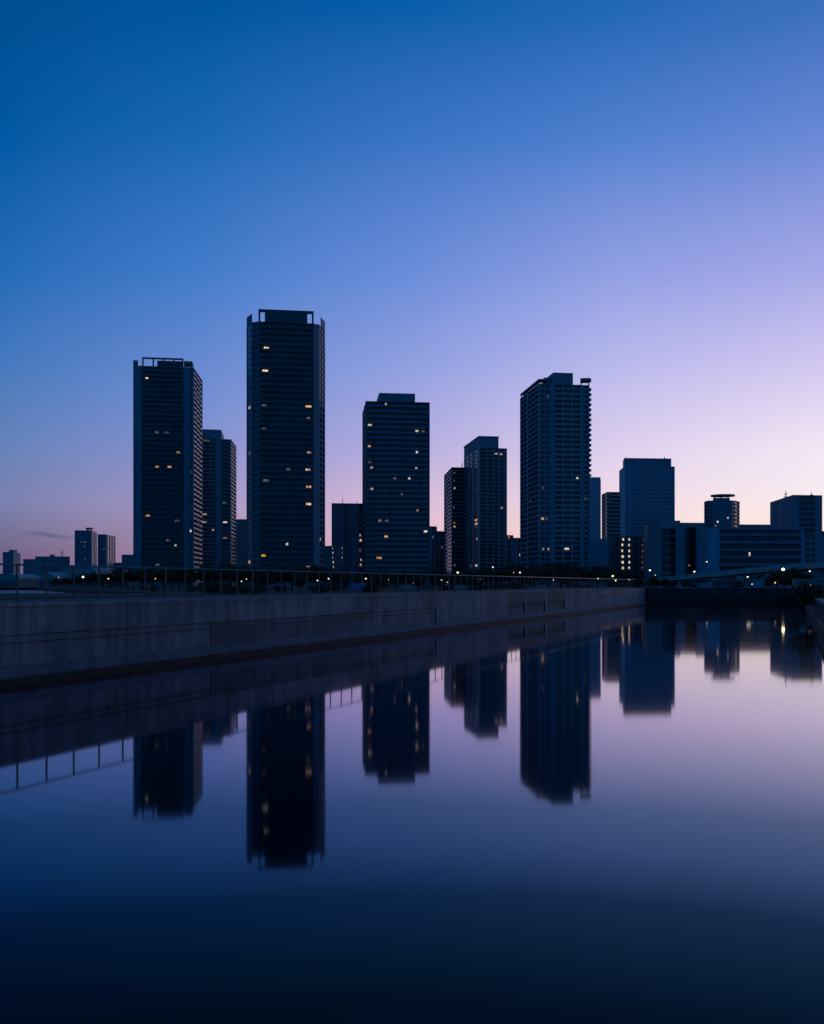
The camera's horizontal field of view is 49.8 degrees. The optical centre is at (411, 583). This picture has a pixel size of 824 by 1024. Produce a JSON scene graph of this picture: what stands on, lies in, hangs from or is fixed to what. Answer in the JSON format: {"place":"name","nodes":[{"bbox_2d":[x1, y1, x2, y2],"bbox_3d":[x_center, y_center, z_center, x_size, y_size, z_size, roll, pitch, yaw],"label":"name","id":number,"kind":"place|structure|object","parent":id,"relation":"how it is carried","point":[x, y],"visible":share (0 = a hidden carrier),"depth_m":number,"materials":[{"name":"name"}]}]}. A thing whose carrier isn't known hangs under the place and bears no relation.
{"place":"outdoors","nodes":[
{"label":"outdoors","id":0,"kind":"place"},
{"bbox_2d":[0,574,40,586],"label":"warehouse","id":1,"kind":"structure","parent":0,"point":[24,580],"depth_m":472.19,"materials":[{"name":"grey metal"}]},
{"bbox_2d":[0,590,62,592],"bbox_3d":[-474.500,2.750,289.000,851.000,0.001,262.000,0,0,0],"label":"river","id":2,"kind":"structure","parent":0,"point":[20,591],"depth_m":322.26,"materials":[{"name":"blue liquid"}]},
{"bbox_2d":[25,572,71,586],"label":"warehouse","id":3,"kind":"structure","parent":0,"point":[52,576],"depth_m":520.00,"materials":[{"name":"grey concrete"}]},
{"bbox_2d":[55,567,111,586],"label":"warehouse","id":4,"kind":"structure","parent":0,"point":[79,570],"depth_m":560.00,"materials":[{"name":"grey metal"}]},
{"bbox_2d":[35,588,142,592],"bbox_3d":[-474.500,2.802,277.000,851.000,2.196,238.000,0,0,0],"label":"river bank","id":5,"kind":"structure","parent":0,"point":[68,590],"depth_m":256.66,"materials":[{"name":"concrete"}]},
{"bbox_2d":[110,570,131,585],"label":"warehouse","id":6,"kind":"structure","parent":0,"point":[117,583],"depth_m":600.00,"materials":[{"name":"grey metal"}]},
{"bbox_2d":[0,588,618,602],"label":"pavement","id":7,"kind":"structure","parent":0,"point":[96,599],"depth_m":39.11,"materials":[{"name":"grey concrete"}]},
{"bbox_2d":[0,588,823,1023],"bbox_3d":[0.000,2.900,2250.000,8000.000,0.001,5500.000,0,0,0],"label":"water","id":8,"kind":"structure","parent":0,"point":[610,816],"depth_m":10.44,"materials":[{"name":"blue liquid"}]},
{"bbox_2d":[0,586,823,643],"bbox_3d":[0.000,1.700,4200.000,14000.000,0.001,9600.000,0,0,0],"label":"ground","id":9,"kind":"structure","parent":0,"point":[176,591],"depth_m":175.99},
{"bbox_2d":[3,550,19,573],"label":"office tower","id":10,"kind":"structure","parent":9,"relation":"on","point":[11,557],"depth_m":1002.68,"materials":[{"name":"grey concrete"}]},
{"bbox_2d":[23,559,34,573],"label":"apartment block","id":11,"kind":"structure","parent":9,"relation":"on","point":[27,569],"depth_m":951.04,"materials":[{"name":"grey concrete"}]},
{"bbox_2d":[35,553,69,574],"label":"office block","id":12,"kind":"structure","parent":9,"relation":"on","point":[51,559],"depth_m":901.52,"materials":[{"name":"grey concrete"}]},
{"bbox_2d":[75,528,96,571],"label":"office tower","id":13,"kind":"structure","parent":9,"relation":"on","point":[85,547],"depth_m":802.17,"materials":[{"name":"grey tile"}]},
{"bbox_2d":[83,572,100,587],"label":"tree","id":14,"kind":"object","parent":9,"relation":"on","point":[92,578],"visible":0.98,"depth_m":341.37,"materials":[{"name":"green plant"}]},
{"bbox_2d":[98,534,114,569],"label":"office tower","id":15,"kind":"structure","parent":9,"relation":"on","point":[106,549],"depth_m":861.99,"materials":[{"name":"grey concrete"}]},
{"bbox_2d":[100,573,118,588],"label":"tree","id":16,"kind":"object","parent":9,"relation":"on","point":[113,578],"visible":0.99,"depth_m":319.34,"materials":[{"name":"green plant"}]},
{"bbox_2d":[112,568,130,587],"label":"tree","id":17,"kind":"object","parent":9,"relation":"on","point":[118,573],"visible":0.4,"depth_m":397.60,"materials":[{"name":"green plant"}]},
{"bbox_2d":[122,555,132,569],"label":"office block","id":18,"kind":"structure","parent":9,"relation":"on","point":[127,560],"depth_m":761.08,"materials":[{"name":"grey concrete"}]},
{"bbox_2d":[121,569,137,588],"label":"tree","id":19,"kind":"object","parent":9,"relation":"on","point":[128,576],"visible":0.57,"depth_m":324.99,"materials":[{"name":"green plant"}]},
{"bbox_2d":[129,569,152,586],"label":"tree","id":20,"kind":"object","parent":9,"relation":"on","point":[139,576],"visible":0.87,"depth_m":253.74,"materials":[{"name":"green plant"}]},
{"bbox_2d":[151,569,171,589],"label":"tree","id":21,"kind":"object","parent":9,"relation":"on","point":[157,576],"visible":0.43,"depth_m":267.92,"materials":[{"name":"green plant"}]},
{"bbox_2d":[133,357,202,586],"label":"apartment tower","id":22,"kind":"structure","parent":9,"relation":"on","point":[167,464],"depth_m":573.45,"materials":[{"name":"tile"}]},
{"bbox_2d":[144,377,191,585],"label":"window","id":23,"kind":"structure","parent":22,"relation":"in","point":[145,446],"depth_m":573.92,"materials":[{"name":"black glass"}]},
{"bbox_2d":[161,569,182,589],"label":"tree","id":24,"kind":"object","parent":9,"relation":"on","point":[163,579],"visible":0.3,"depth_m":240.56,"materials":[{"name":"green plant"}]},
{"bbox_2d":[166,569,193,589],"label":"tree","id":25,"kind":"object","parent":9,"relation":"on","point":[178,577],"visible":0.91,"depth_m":234.41,"materials":[{"name":"green plant"}]},
{"bbox_2d":[181,567,200,585],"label":"tree","id":26,"kind":"object","parent":9,"relation":"on","point":[193,572],"visible":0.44,"depth_m":263.37,"materials":[{"name":"green plant"}]},
{"bbox_2d":[198,567,219,585],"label":"tree","id":27,"kind":"object","parent":9,"relation":"on","point":[209,575],"visible":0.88,"depth_m":239.25,"materials":[{"name":"green plant"}]},
{"bbox_2d":[198,581,223,592],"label":"shrub","id":28,"kind":"object","parent":9,"relation":"on","point":[215,589],"visible":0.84,"depth_m":159.32,"materials":[{"name":"green plant"}]},
{"bbox_2d":[203,429,235,585],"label":"apartment tower","id":29,"kind":"structure","parent":9,"relation":"on","point":[219,499],"depth_m":718.37,"materials":[{"name":"tile"}]},
{"bbox_2d":[203,439,233,580],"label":"window","id":30,"kind":"structure","parent":29,"relation":"in","point":[203,439],"depth_m":734.42,"materials":[{"name":"black glass"}]},
{"bbox_2d":[224,583,247,593],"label":"shrub","id":31,"kind":"object","parent":9,"relation":"on","point":[240,591],"visible":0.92,"depth_m":151.93,"materials":[{"name":"green plant"}]},
{"bbox_2d":[222,566,254,585],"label":"tree","id":32,"kind":"object","parent":9,"relation":"on","point":[242,575],"visible":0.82,"depth_m":235.27,"materials":[{"name":"green plant"}]},
{"bbox_2d":[236,519,245,585],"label":"apartment block","id":33,"kind":"structure","parent":9,"relation":"on","point":[240,542],"depth_m":800.98,"materials":[{"name":"grey concrete"}]},
{"bbox_2d":[262,568,283,588],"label":"tree","id":34,"kind":"object","parent":9,"relation":"on","point":[274,576],"visible":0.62,"depth_m":244.37,"materials":[{"name":"green plant"}]},
{"bbox_2d":[246,309,324,586],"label":"apartment tower","id":35,"kind":"structure","parent":9,"relation":"on","point":[285,438],"depth_m":484.91,"materials":[{"name":"tile"}]},
{"bbox_2d":[248,324,323,586],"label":"window","id":36,"kind":"structure","parent":35,"relation":"in","point":[255,486],"depth_m":486.01,"materials":[{"name":"black glass"}]},
{"bbox_2d":[278,569,303,589],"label":"tree","id":37,"kind":"object","parent":9,"relation":"on","point":[288,576],"visible":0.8,"depth_m":242.83,"materials":[{"name":"green plant"}]},
{"bbox_2d":[292,574,309,590],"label":"tree","id":38,"kind":"object","parent":9,"relation":"on","point":[299,582],"visible":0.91,"depth_m":199.35,"materials":[{"name":"green plant"}]},
{"bbox_2d":[303,565,330,587],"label":"tree","id":39,"kind":"object","parent":9,"relation":"on","point":[312,574],"visible":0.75,"depth_m":250.58,"materials":[{"name":"green plant"}]},
{"bbox_2d":[308,584,326,592],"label":"shrub","id":40,"kind":"object","parent":9,"relation":"on","point":[322,588],"visible":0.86,"depth_m":169.98,"materials":[{"name":"green plant"}]},
{"bbox_2d":[0,588,648,687],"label":"quay wall","id":41,"kind":"structure","parent":9,"relation":"on","point":[36,659],"depth_m":34.93,"materials":[{"name":"concrete"}]},
{"bbox_2d":[0,563,634,601],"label":"railing","id":42,"kind":"object","parent":41,"relation":"on","point":[46,598],"visible":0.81,"depth_m":39.13,"materials":[{"name":"metal"}]},
{"bbox_2d":[323,546,344,586],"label":"apartment block","id":43,"kind":"structure","parent":9,"relation":"on","point":[333,557],"depth_m":430.62,"materials":[{"name":"concrete"}]},
{"bbox_2d":[325,569,347,588],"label":"tree","id":44,"kind":"object","parent":9,"relation":"on","point":[336,579],"visible":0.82,"depth_m":238.66,"materials":[{"name":"green plant"}]},
{"bbox_2d":[326,581,347,590],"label":"shrub","id":45,"kind":"object","parent":9,"relation":"on","point":[333,586],"visible":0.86,"depth_m":213.22,"materials":[{"name":"green plant"}]},
{"bbox_2d":[332,501,361,585],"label":"apartment block","id":46,"kind":"structure","parent":9,"relation":"on","point":[347,525],"depth_m":601.65,"materials":[{"name":"grey tile"}]},
{"bbox_2d":[347,583,365,590],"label":"parked van","id":47,"kind":"object","parent":9,"relation":"on","point":[356,585],"visible":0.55,"depth_m":214.16,"materials":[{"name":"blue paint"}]},
{"bbox_2d":[352,570,374,582],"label":"tree","id":48,"kind":"object","parent":9,"relation":"on","point":[368,577],"visible":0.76,"depth_m":239.25,"materials":[{"name":"green plant"}]},
{"bbox_2d":[364,582,381,592],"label":"shrub","id":49,"kind":"object","parent":9,"relation":"on","point":[368,588],"visible":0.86,"depth_m":155.86,"materials":[{"name":"green plant"}]},
{"bbox_2d":[362,393,429,586],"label":"apartment tower","id":50,"kind":"structure","parent":9,"relation":"on","point":[395,482],"depth_m":532.83,"materials":[{"name":"tile"}]},
{"bbox_2d":[368,402,426,573],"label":"window","id":51,"kind":"structure","parent":50,"relation":"in","point":[422,404],"depth_m":533.52,"materials":[{"name":"black glass"}]},
{"bbox_2d":[394,570,411,589],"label":"tree","id":52,"kind":"object","parent":9,"relation":"on","point":[401,578],"visible":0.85,"depth_m":248.88,"materials":[{"name":"green plant"}]},
{"bbox_2d":[409,575,427,590],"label":"tree","id":53,"kind":"object","parent":9,"relation":"on","point":[417,583],"visible":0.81,"depth_m":209.31,"materials":[{"name":"green plant"}]},
{"bbox_2d":[430,526,436,585],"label":"apartment block","id":54,"kind":"structure","parent":9,"relation":"on","point":[433,529],"depth_m":701.18,"materials":[{"name":"grey concrete"}]},
{"bbox_2d":[434,531,444,585],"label":"apartment block","id":55,"kind":"structure","parent":9,"relation":"on","point":[439,549],"depth_m":640.95,"materials":[{"name":"concrete"}]},
{"bbox_2d":[429,569,457,584],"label":"tree","id":56,"kind":"object","parent":9,"relation":"on","point":[443,576],"visible":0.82,"depth_m":272.32,"materials":[{"name":"green plant"}]},
{"bbox_2d":[444,465,464,585],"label":"apartment tower","id":57,"kind":"structure","parent":9,"relation":"on","point":[454,504],"depth_m":752.50,"materials":[{"name":"concrete"}]},
{"bbox_2d":[446,472,455,572],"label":"window","id":58,"kind":"structure","parent":57,"relation":"in","point":[455,472],"depth_m":783.31,"materials":[{"name":"black glass"}]},
{"bbox_2d":[459,571,482,588],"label":"tree","id":59,"kind":"object","parent":9,"relation":"on","point":[468,573],"visible":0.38,"depth_m":260.89,"materials":[{"name":"green plant"}]},
{"bbox_2d":[465,574,485,590],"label":"tree","id":60,"kind":"object","parent":9,"relation":"on","point":[480,580],"visible":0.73,"depth_m":199.51,"materials":[{"name":"green plant"}]},
{"bbox_2d":[470,569,494,583],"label":"tree","id":61,"kind":"object","parent":9,"relation":"on","point":[484,574],"visible":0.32,"depth_m":268.15,"materials":[{"name":"green plant"}]},
{"bbox_2d":[464,436,506,585],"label":"apartment tower","id":62,"kind":"structure","parent":9,"relation":"on","point":[485,479],"depth_m":703.26,"materials":[{"name":"concrete"}]},
{"bbox_2d":[466,453,502,585],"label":"window","id":63,"kind":"structure","parent":62,"relation":"in","point":[501,511],"depth_m":703.70,"materials":[{"name":"blue glass"}]},
{"bbox_2d":[489,566,514,586],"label":"tree","id":64,"kind":"object","parent":9,"relation":"on","point":[503,571],"visible":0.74,"depth_m":268.24,"materials":[{"name":"green plant"}]},
{"bbox_2d":[505,535,513,584],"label":"apartment block","id":65,"kind":"structure","parent":9,"relation":"on","point":[508,549],"depth_m":650.53,"materials":[{"name":"blue tile"}]},
{"bbox_2d":[512,538,519,582],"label":"apartment block","id":66,"kind":"structure","parent":9,"relation":"on","point":[515,551],"depth_m":620.85,"materials":[{"name":"blue concrete"}]},
{"bbox_2d":[508,564,531,581],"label":"tree","id":67,"kind":"object","parent":9,"relation":"on","point":[521,568],"visible":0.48,"depth_m":262.12,"materials":[{"name":"green plant"}]},
{"bbox_2d":[512,572,537,589],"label":"tree","id":68,"kind":"object","parent":9,"relation":"on","point":[525,578],"visible":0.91,"depth_m":214.72,"materials":[{"name":"green plant"}]},
{"bbox_2d":[528,564,556,584],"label":"tree","id":69,"kind":"object","parent":9,"relation":"on","point":[538,570],"visible":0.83,"depth_m":257.62,"materials":[{"name":"green plant"}]},
{"bbox_2d":[520,372,590,586],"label":"apartment tower","id":70,"kind":"structure","parent":9,"relation":"on","point":[555,464],"depth_m":553.24,"materials":[{"name":"tile"}]},
{"bbox_2d":[523,389,586,585],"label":"window","id":71,"kind":"structure","parent":70,"relation":"in","point":[542,452],"depth_m":553.42,"materials":[{"name":"blue glass"}]},
{"bbox_2d":[546,562,575,587],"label":"tree","id":72,"kind":"object","parent":9,"relation":"on","point":[562,568],"visible":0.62,"depth_m":267.41,"materials":[{"name":"green plant"}]},
{"bbox_2d":[556,573,580,587],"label":"tree","id":73,"kind":"object","parent":9,"relation":"on","point":[565,579],"visible":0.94,"depth_m":209.26,"materials":[{"name":"green plant"}]},
{"bbox_2d":[563,564,581,587],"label":"tree","id":74,"kind":"object","parent":9,"relation":"on","point":[576,570],"visible":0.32,"depth_m":312.14,"materials":[{"name":"green plant"}]},
{"bbox_2d":[574,565,590,583],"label":"tree","id":75,"kind":"object","parent":9,"relation":"on","point":[583,570],"visible":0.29,"depth_m":315.23,"materials":[{"name":"green plant"}]},
{"bbox_2d":[590,477,600,538],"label":"office tower","id":76,"kind":"structure","parent":9,"relation":"on","point":[595,508],"depth_m":641.31,"materials":[{"name":"blue tile"}]},
{"bbox_2d":[583,564,611,587],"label":"tree","id":77,"kind":"object","parent":9,"relation":"on","point":[595,572],"visible":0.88,"depth_m":250.13,"materials":[{"name":"green plant"}]},
{"bbox_2d":[589,539,607,586],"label":"apartment block","id":78,"kind":"structure","parent":9,"relation":"on","point":[598,552],"depth_m":500.46,"materials":[{"name":"concrete"}]},
{"bbox_2d":[598,566,622,587],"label":"tree","id":79,"kind":"object","parent":9,"relation":"on","point":[614,573],"visible":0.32,"depth_m":278.95,"materials":[{"name":"green plant"}]},
{"bbox_2d":[602,492,620,538],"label":"apartment tower","id":80,"kind":"structure","parent":9,"relation":"on","point":[611,513],"depth_m":752.00,"materials":[{"name":"tile"}]},
{"bbox_2d":[618,574,632,586],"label":"tree","id":81,"kind":"object","parent":9,"relation":"on","point":[624,576],"visible":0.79,"depth_m":289.36,"materials":[{"name":"green plant"}]},
{"bbox_2d":[608,536,643,586],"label":"apartment block","id":82,"kind":"structure","parent":9,"relation":"on","point":[625,554],"depth_m":450.59,"materials":[{"name":"concrete"}]},
{"bbox_2d":[629,577,641,587],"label":"tree","id":83,"kind":"object","parent":9,"relation":"on","point":[635,583],"visible":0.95,"depth_m":204.74,"materials":[{"name":"green plant"}]},
{"bbox_2d":[619,456,674,536],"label":"office tower","id":84,"kind":"structure","parent":9,"relation":"on","point":[647,488],"depth_m":902.86,"materials":[{"name":"blue glass"}]},
{"bbox_2d":[645,575,658,587],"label":"tree","id":85,"kind":"object","parent":9,"relation":"on","point":[653,581],"visible":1,"depth_m":276.41,"materials":[{"name":"green plant"}]},
{"bbox_2d":[644,524,661,587],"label":"hospital block","id":86,"kind":"structure","parent":9,"relation":"on","point":[653,547],"depth_m":420.70,"materials":[{"name":"blue tile"}]},
{"bbox_2d":[662,528,674,586],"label":"office block","id":87,"kind":"structure","parent":9,"relation":"on","point":[668,551],"depth_m":424.67,"materials":[{"name":"blue concrete"}]},
{"bbox_2d":[658,520,679,527],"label":"office block","id":88,"kind":"structure","parent":9,"relation":"on","point":[668,524],"depth_m":520.50,"materials":[{"name":"blue concrete"}]},
{"bbox_2d":[675,527,684,587],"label":"office block","id":89,"kind":"structure","parent":9,"relation":"on","point":[679,550],"depth_m":421.74,"materials":[{"name":"blue tile"}]},
{"bbox_2d":[685,527,694,586],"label":"office block","id":90,"kind":"structure","parent":9,"relation":"on","point":[690,546],"depth_m":432.57,"materials":[{"name":"concrete"}]},
{"bbox_2d":[695,523,706,586],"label":"office block","id":91,"kind":"structure","parent":9,"relation":"on","point":[700,547],"depth_m":428.57,"materials":[{"name":"blue tile"}]},
{"bbox_2d":[704,494,739,528],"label":"apartment tower","id":92,"kind":"structure","parent":9,"relation":"on","point":[720,512],"depth_m":799.39,"materials":[{"name":"concrete"}]},
{"bbox_2d":[621,561,823,587],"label":"elevated road","id":93,"kind":"structure","parent":9,"relation":"on","point":[815,568],"depth_m":226.97,"materials":[{"name":"concrete"}]},
{"bbox_2d":[712,580,734,587],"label":"shed","id":94,"kind":"structure","parent":9,"relation":"on","point":[721,584],"depth_m":200.61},
{"bbox_2d":[646,588,802,604],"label":"quay wall","id":95,"kind":"structure","parent":9,"relation":"on","point":[716,596],"depth_m":123.33,"materials":[{"name":"concrete"}]},
{"bbox_2d":[731,580,745,587],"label":"tree","id":96,"kind":"object","parent":9,"relation":"on","point":[736,584],"visible":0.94,"depth_m":174.99,"materials":[{"name":"green plant"}]},
{"bbox_2d":[738,524,770,528],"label":"office block","id":97,"kind":"structure","parent":9,"relation":"on","point":[749,526],"depth_m":560.46,"materials":[{"name":"blue concrete"}]},
{"bbox_2d":[707,528,803,586],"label":"apartment block","id":98,"kind":"structure","parent":9,"relation":"on","point":[731,548],"depth_m":481.84,"materials":[{"name":"concrete"}]},
{"bbox_2d":[761,576,779,587],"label":"shed","id":99,"kind":"structure","parent":9,"relation":"on","point":[762,582],"depth_m":185.21,"materials":[{"name":"blue"}]},
{"bbox_2d":[763,572,781,587],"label":"tree","id":100,"kind":"object","parent":9,"relation":"on","point":[767,581],"visible":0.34,"depth_m":171.76,"materials":[{"name":"green plant"}]},
{"bbox_2d":[768,569,796,587],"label":"tree","id":101,"kind":"object","parent":9,"relation":"on","point":[787,579],"visible":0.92,"depth_m":167.33,"materials":[{"name":"green plant"}]},
{"bbox_2d":[782,567,806,578],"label":"tree","id":102,"kind":"object","parent":9,"relation":"on","point":[795,570],"visible":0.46,"depth_m":168.86,"materials":[{"name":"green plant"}]},
{"bbox_2d":[770,492,821,534],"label":"office tower","id":103,"kind":"structure","parent":9,"relation":"on","point":[804,512],"depth_m":602.41,"materials":[{"name":"grey tile"}]},
{"bbox_2d":[788,581,823,604],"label":"shrub","id":104,"kind":"object","parent":9,"relation":"on","point":[806,592],"visible":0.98,"depth_m":73.24,"materials":[{"name":"green plant"}]},
{"bbox_2d":[792,579,823,589],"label":"shed","id":105,"kind":"structure","parent":9,"relation":"on","point":[813,581],"depth_m":165.49,"materials":[{"name":"blue"}]},
{"bbox_2d":[804,535,823,578],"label":"office block","id":106,"kind":"structure","parent":9,"relation":"on","point":[813,548],"depth_m":520.94,"materials":[{"name":"blue concrete"}]},
{"bbox_2d":[804,594,823,640],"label":"quay wall","id":107,"kind":"structure","parent":9,"relation":"on","point":[816,612],"depth_m":62.04,"materials":[{"name":"concrete"}]},
{"bbox_2d":[0,0,823,573],"label":"sky","id":108,"kind":"structure","parent":0,"point":[476,202],"materials":[{"name":"blue"}]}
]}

